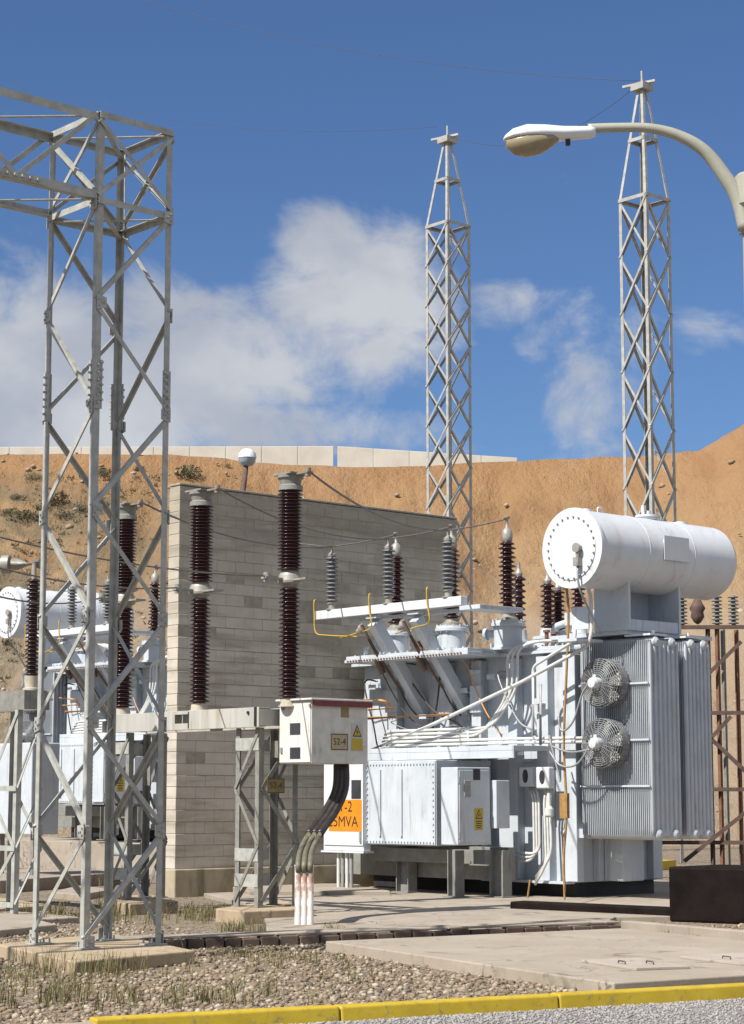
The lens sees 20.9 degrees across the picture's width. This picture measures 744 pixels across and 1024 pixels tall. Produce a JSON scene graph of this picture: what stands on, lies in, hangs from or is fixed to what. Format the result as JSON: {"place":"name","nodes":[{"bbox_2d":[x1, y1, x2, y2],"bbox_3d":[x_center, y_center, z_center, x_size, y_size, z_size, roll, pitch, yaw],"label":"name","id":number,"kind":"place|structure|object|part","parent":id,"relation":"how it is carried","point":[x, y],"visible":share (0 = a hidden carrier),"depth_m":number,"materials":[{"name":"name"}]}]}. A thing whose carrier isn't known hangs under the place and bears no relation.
{"place":"outdoors","nodes":[
{"label":"outdoors","id":0,"kind":"place"},
{"bbox_2d":[51,885,103,900],"bbox_3d":[-4.802,6.368,33.593,0.815,0.130,3.318,0,-8,3],"label":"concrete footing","id":1,"kind":"object","parent":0,"point":[70,893],"visible":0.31,"depth_m":32.68,"materials":[{"name":"concrete"}]},
{"bbox_2d":[4,836,156,874],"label":"concrete plinth","id":2,"kind":"structure","parent":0,"point":[62,848],"depth_m":45.20,"materials":[{"name":"beige concrete"}]},
{"bbox_2d":[0,565,167,839],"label":"power transformer","id":3,"kind":"object","parent":2,"relation":"on","point":[63,722],"visible":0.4,"depth_m":46.28,"materials":[{"name":"grey paint"}]},
{"bbox_2d":[165,483,456,897],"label":"block wall","id":4,"kind":"structure","parent":0,"point":[244,642],"depth_m":34.75,"materials":[{"name":"concrete"}]},
{"bbox_2d":[0,846,742,1023],"bbox_3d":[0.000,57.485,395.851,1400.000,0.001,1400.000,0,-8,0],"label":"ground","id":5,"kind":"structure","parent":0,"point":[702,857],"depth_m":21.16,"materials":[{"name":"grey gravel"}]},
{"bbox_2d":[0,898,50,912],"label":"trench cover","id":6,"kind":"object","parent":5,"relation":"on","point":[20,904],"visible":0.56,"depth_m":28.77,"materials":[{"name":"beige concrete"}]},
{"bbox_2d":[0,912,56,937],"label":"concrete footing","id":7,"kind":"object","parent":5,"relation":"on","point":[11,924],"visible":0.77,"depth_m":24.58,"materials":[{"name":"beige concrete"}]},
{"bbox_2d":[0,555,49,913],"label":"insulator stand","id":8,"kind":"object","parent":7,"relation":"on","point":[16,703],"visible":0.84,"depth_m":27.46,"materials":[{"name":"metal"}]},
{"bbox_2d":[0,743,59,874],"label":"metal cabinet","id":9,"kind":"object","parent":5,"relation":"on","point":[50,792],"visible":0.4,"depth_m":36.98,"materials":[{"name":"white metal"}]},
{"bbox_2d":[0,911,78,923],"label":"trench cover","id":10,"kind":"object","parent":5,"relation":"on","point":[60,919],"visible":0.43,"depth_m":26.26,"materials":[{"name":"concrete"}]},
{"bbox_2d":[0,867,119,893],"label":"concrete plinth","id":11,"kind":"structure","parent":5,"relation":"on","point":[49,877],"depth_m":36.42,"materials":[{"name":"beige concrete"}]},
{"bbox_2d":[55,1022,94,1023],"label":"kerb","id":12,"kind":"structure","parent":5,"relation":"on","point":[77,1023],"depth_m":13.98,"materials":[{"name":"concrete"}]},
{"bbox_2d":[0,934,194,973],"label":"concrete footing","id":13,"kind":"object","parent":5,"relation":"on","point":[157,954],"visible":0.47,"depth_m":19.87,"materials":[{"name":"beige concrete"}]},
{"bbox_2d":[0,87,174,949],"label":"lattice tower","id":14,"kind":"structure","parent":13,"relation":"on","point":[89,193],"depth_m":21.34,"materials":[{"name":"metal"}]},
{"bbox_2d":[100,895,177,915],"bbox_3d":[-3.503,5.759,29.488,0.974,0.190,2.846,3,-8,-17],"label":"concrete footing","id":15,"kind":"object","parent":5,"relation":"on","point":[141,907],"visible":0.39,"depth_m":28.55,"materials":[{"name":"beige concrete"}]},
{"bbox_2d":[238,449,255,490],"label":"globe lamp","id":16,"kind":"object","parent":5,"relation":"on","point":[247,458],"visible":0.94,"depth_m":44.48,"materials":[{"name":"metal"}]},
{"bbox_2d":[216,899,294,924],"bbox_3d":[-1.624,5.481,27.555,1.271,0.200,2.912,2,-8,-13],"label":"concrete footing","id":17,"kind":"object","parent":5,"relation":"on","point":[249,913],"visible":0.53,"depth_m":26.42,"materials":[{"name":"beige concrete"}]},
{"bbox_2d":[97,468,372,907],"bbox_3d":[-1.968,2.481,28.051,2.132,5.880,5.769,7,-11,-41],"label":"circuit breaker","id":18,"kind":"object","parent":17,"relation":"on","point":[328,731],"visible":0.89,"depth_m":27.41,"materials":[{"name":"grey metal"}]},
{"bbox_2d":[0,596,101,603],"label":"conductor","id":19,"kind":"object","parent":18,"relation":"attached to","point":[39,602],"visible":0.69,"depth_m":24.96,"materials":[{"name":"metal"}]},
{"bbox_2d":[0,567,176,588],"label":"conductor","id":20,"kind":"object","parent":18,"relation":"attached to","point":[79,583],"visible":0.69,"depth_m":24.57,"materials":[{"name":"metal"}]},
{"bbox_2d":[0,537,264,576],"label":"conductor","id":21,"kind":"object","parent":18,"relation":"attached to","point":[134,563],"visible":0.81,"depth_m":24.97,"materials":[{"name":"metal"}]},
{"bbox_2d":[143,502,332,547],"bbox_3d":[-2.086,0.314,32.590,0.032,0.289,5.597,-5,-9,30],"label":"conductor","id":22,"kind":"object","parent":18,"relation":"attached to","point":[177,518],"visible":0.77,"depth_m":32.46,"materials":[{"name":"metal"}]},
{"bbox_2d":[294,865,300,924],"bbox_3d":[-0.918,4.789,25.014,0.096,0.801,0.096,7,-11,-41],"label":"conduit pipe","id":23,"kind":"object","parent":18,"relation":"attached to","point":[297,898],"visible":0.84,"depth_m":24.98,"materials":[{"name":"white plastic"}]},
{"bbox_2d":[301,871,306,924],"bbox_3d":[-0.843,4.789,25.014,0.096,0.801,0.096,7,-11,-41],"label":"conduit pipe","id":24,"kind":"object","parent":18,"relation":"attached to","point":[303,898],"visible":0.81,"depth_m":24.98,"materials":[{"name":"white plastic"}]},
{"bbox_2d":[221,489,388,539],"bbox_3d":[-0.966,0.137,31.336,0.032,0.289,5.753,-4,-9,25],"label":"conductor","id":25,"kind":"object","parent":18,"relation":"attached to","point":[252,506],"visible":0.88,"depth_m":31.29,"materials":[{"name":"metal"}]},
{"bbox_2d":[307,865,313,924],"bbox_3d":[-0.768,4.789,25.014,0.096,0.801,0.096,7,-11,-41],"label":"conduit pipe","id":26,"kind":"object","parent":18,"relation":"attached to","point":[310,898],"visible":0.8,"depth_m":24.98,"materials":[{"name":"white plastic"}]},
{"bbox_2d":[311,473,447,530],"bbox_3d":[0.185,-0.044,30.048,0.032,0.289,6.003,-3,-9,20],"label":"conductor","id":27,"kind":"object","parent":18,"relation":"attached to","point":[345,497],"visible":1,"depth_m":29.52,"materials":[{"name":"metal"}]},
{"bbox_2d":[233,883,389,894],"bbox_3d":[-1.181,6.363,33.702,2.279,0.170,3.353,2,-8,-13],"label":"trench cover","id":28,"kind":"object","parent":5,"relation":"on","point":[329,889],"visible":0.43,"depth_m":32.47,"materials":[{"name":"concrete"}]},
{"bbox_2d":[0,865,698,1011],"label":"weeds","id":29,"kind":"object","parent":5,"relation":"on","point":[188,916],"visible":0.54,"depth_m":18.39,"materials":[{"name":"green plant"}]},
{"bbox_2d":[79,919,620,948],"bbox_3d":[-0.082,4.875,23.166,6.831,0.156,0.440,4,-9,-27],"label":"brick edging","id":30,"kind":"object","parent":5,"relation":"on","point":[269,938],"visible":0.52,"depth_m":22.92,"materials":[{"name":"concrete"}]},
{"bbox_2d":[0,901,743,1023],"bbox_3d":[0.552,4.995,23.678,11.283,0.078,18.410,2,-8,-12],"label":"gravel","id":31,"kind":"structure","parent":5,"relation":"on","point":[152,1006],"depth_m":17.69,"materials":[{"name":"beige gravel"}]},
{"bbox_2d":[89,983,743,1023],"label":"kerb","id":32,"kind":"structure","parent":5,"relation":"on","point":[413,1008],"depth_m":15.21,"materials":[{"name":"yellow paint"}]},
{"bbox_2d":[204,880,671,935],"bbox_3d":[2.706,6.091,31.561,13.738,0.090,13.452,3,-9,-22],"label":"concrete apron","id":33,"kind":"object","parent":5,"relation":"on","point":[425,907],"visible":0.29,"depth_m":28.29,"materials":[{"name":"beige concrete"}]},
{"bbox_2d":[321,764,373,887],"bbox_3d":[-0.421,5.270,33.690,0.245,2.172,1.087,7,-11,-41],"label":"control cabinet","id":34,"kind":"object","parent":33,"relation":"on","point":[345,834],"visible":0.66,"depth_m":33.53,"materials":[{"name":"white metal"}]},
{"bbox_3d":[-0.476,4.887,33.675,0.017,1.359,0.997,7,-11,-41],"label":"door","id":35,"kind":"part","parent":34,"relation":"part of","materials":[{"name":"white paint"}]},
{"bbox_2d":[313,505,736,899],"bbox_3d":[2.308,3.211,33.506,4.120,6.182,6.970,7,-11,-41],"label":"power transformer","id":36,"kind":"object","parent":33,"relation":"on","point":[557,760],"visible":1,"depth_m":31.94,"materials":[{"name":"grey paint"}]},
{"bbox_2d":[333,535,394,546],"bbox_3d":[-0.135,0.502,35.214,1.190,0.282,0.026,3,-9,-19],"label":"conductor","id":37,"kind":"object","parent":36,"relation":"attached to","point":[361,542],"visible":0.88,"depth_m":35.16,"materials":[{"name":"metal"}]},
{"bbox_2d":[389,527,449,538],"bbox_3d":[0.819,0.351,34.146,1.169,0.282,0.026,3,-9,-22],"label":"conductor","id":38,"kind":"object","parent":36,"relation":"attached to","point":[416,534],"visible":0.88,"depth_m":34.09,"materials":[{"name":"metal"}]},
{"bbox_2d":[450,519,505,529],"bbox_3d":[1.738,0.206,33.118,1.136,0.282,0.026,4,-9,-28],"label":"conductor","id":39,"kind":"object","parent":36,"relation":"attached to","point":[478,525],"visible":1,"depth_m":33.10,"materials":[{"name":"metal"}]},
{"bbox_2d":[425,126,473,647],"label":"lattice mast","id":40,"kind":"object","parent":5,"relation":"on","point":[446,141],"visible":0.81,"depth_m":58.04,"materials":[{"name":"metal"}]},
{"bbox_2d":[3,76,436,131],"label":"overhead wire","id":41,"kind":"object","parent":40,"relation":"attached to","point":[243,128],"visible":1,"depth_m":64.13,"materials":[{"name":"grey metal"}]},
{"bbox_2d":[452,91,629,145],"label":"overhead wire","id":42,"kind":"object","parent":40,"relation":"attached to","point":[578,125],"visible":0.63,"depth_m":54.33,"materials":[{"name":"grey metal"}]},
{"bbox_2d":[326,928,743,990],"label":"concrete pad","id":43,"kind":"object","parent":5,"relation":"on","point":[603,959],"visible":0.97,"depth_m":19.62,"materials":[{"name":"concrete"}]},
{"bbox_2d":[510,901,669,915],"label":"bund wall","id":44,"kind":"structure","parent":5,"relation":"on","point":[603,908],"depth_m":27.65,"materials":[{"name":"concrete"}]},
{"bbox_2d":[503,123,743,275],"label":"street lamp","id":45,"kind":"object","parent":5,"relation":"on","point":[527,140],"visible":1,"depth_m":17.76,"materials":[{"name":"metal"}]},
{"bbox_2d":[618,71,683,862],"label":"lattice mast","id":46,"kind":"object","parent":5,"relation":"on","point":[642,88],"visible":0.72,"depth_m":51.58,"materials":[{"name":"metal"}]},
{"bbox_2d":[144,0,634,80],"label":"overhead wire","id":47,"kind":"object","parent":46,"relation":"attached to","point":[395,57],"visible":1,"depth_m":56.91,"materials":[{"name":"grey metal"}]},
{"bbox_2d":[663,860,675,869],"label":"yellow kerbstone","id":48,"kind":"object","parent":5,"relation":"on","point":[667,864],"visible":0.29,"depth_m":45.59,"materials":[{"name":"paint"}]},
{"bbox_2d":[621,920,743,940],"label":"concrete kerb","id":49,"kind":"structure","parent":5,"relation":"on","point":[725,933],"depth_m":23.70,"materials":[{"name":"beige concrete"}]},
{"bbox_2d":[662,595,743,864],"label":"rusty stand","id":50,"kind":"object","parent":5,"relation":"on","point":[697,608],"visible":0.84,"depth_m":36.98,"materials":[{"name":"metal"}]},
{"bbox_2d":[669,864,743,923],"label":"oil pit block","id":51,"kind":"structure","parent":5,"relation":"on","point":[706,893],"depth_m":26.42,"materials":[{"name":"dark rusty steel"}]},
{"bbox_2d":[0,424,743,845],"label":"hillside","id":52,"kind":"structure","parent":0,"point":[710,482],"depth_m":102.42,"materials":[{"name":"soil"}]},
{"bbox_2d":[0,508,13,516],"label":"shrub","id":53,"kind":"object","parent":52,"relation":"on","point":[5,512],"visible":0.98,"depth_m":99.37,"materials":[{"name":"green plant"}]},
{"bbox_2d":[9,494,22,499],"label":"shrub","id":54,"kind":"object","parent":52,"relation":"on","point":[14,495],"visible":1,"depth_m":101.03,"materials":[{"name":"green plant"}]},
{"bbox_2d":[10,509,38,521],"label":"shrub","id":55,"kind":"object","parent":52,"relation":"on","point":[28,515],"visible":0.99,"depth_m":98.73,"materials":[{"name":"green plant"}]},
{"bbox_2d":[22,472,41,478],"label":"shrub","id":56,"kind":"object","parent":52,"relation":"on","point":[34,475],"visible":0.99,"depth_m":103.68,"materials":[{"name":"green plant"}]},
{"bbox_2d":[38,493,71,505],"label":"shrub","id":57,"kind":"object","parent":52,"relation":"on","point":[61,500],"visible":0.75,"depth_m":100.36,"materials":[{"name":"green plant"}]},
{"bbox_2d":[53,510,74,518],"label":"shrub","id":58,"kind":"object","parent":52,"relation":"on","point":[65,514],"visible":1,"depth_m":99.23,"materials":[{"name":"green plant"}]},
{"bbox_2d":[70,502,87,510],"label":"shrub","id":59,"kind":"object","parent":52,"relation":"on","point":[79,506],"visible":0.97,"depth_m":99.88,"materials":[{"name":"green plant"}]},
{"bbox_2d":[98,468,111,476],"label":"shrub","id":60,"kind":"object","parent":52,"relation":"on","point":[105,472],"visible":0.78,"depth_m":104.18,"materials":[{"name":"green plant"}]},
{"bbox_2d":[0,468,280,690],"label":"scrub","id":61,"kind":"object","parent":52,"relation":"on","point":[6,639],"visible":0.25,"depth_m":98.09,"materials":[{"name":"green plant"}]},
{"bbox_2d":[0,446,333,465],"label":"concrete barrier","id":62,"kind":"object","parent":52,"relation":"on","point":[303,455],"visible":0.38,"depth_m":113.45,"materials":[{"name":"white concrete"}]},
{"bbox_2d":[174,464,202,478],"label":"shrub","id":63,"kind":"object","parent":52,"relation":"on","point":[185,472],"visible":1,"depth_m":104.62,"materials":[{"name":"green plant"}]},
{"bbox_2d":[0,452,743,811],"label":"rubble","id":64,"kind":"object","parent":52,"relation":"on","point":[68,526],"visible":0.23,"depth_m":101.78,"materials":[{"name":"stone"}]},
{"bbox_2d":[337,446,516,466],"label":"concrete barrier","id":65,"kind":"object","parent":52,"relation":"on","point":[357,457],"visible":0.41,"depth_m":113.39,"materials":[{"name":"white concrete"}]},
{"bbox_2d":[0,0,743,465],"label":"sky","id":66,"kind":"structure","parent":0,"point":[298,292],"materials":[{"name":"blue"}]},
{"bbox_2d":[324,1000,743,1023],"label":"road","id":67,"kind":"structure","parent":0,"point":[541,1018],"depth_m":15.11,"materials":[{"name":"grey asphalt"}]},
{"bbox_2d":[281,998,743,1023],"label":"road chippings","id":68,"kind":"object","parent":67,"relation":"on","point":[590,1011],"visible":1,"depth_m":15.13,"materials":[{"name":"grey gravel"}]}
]}

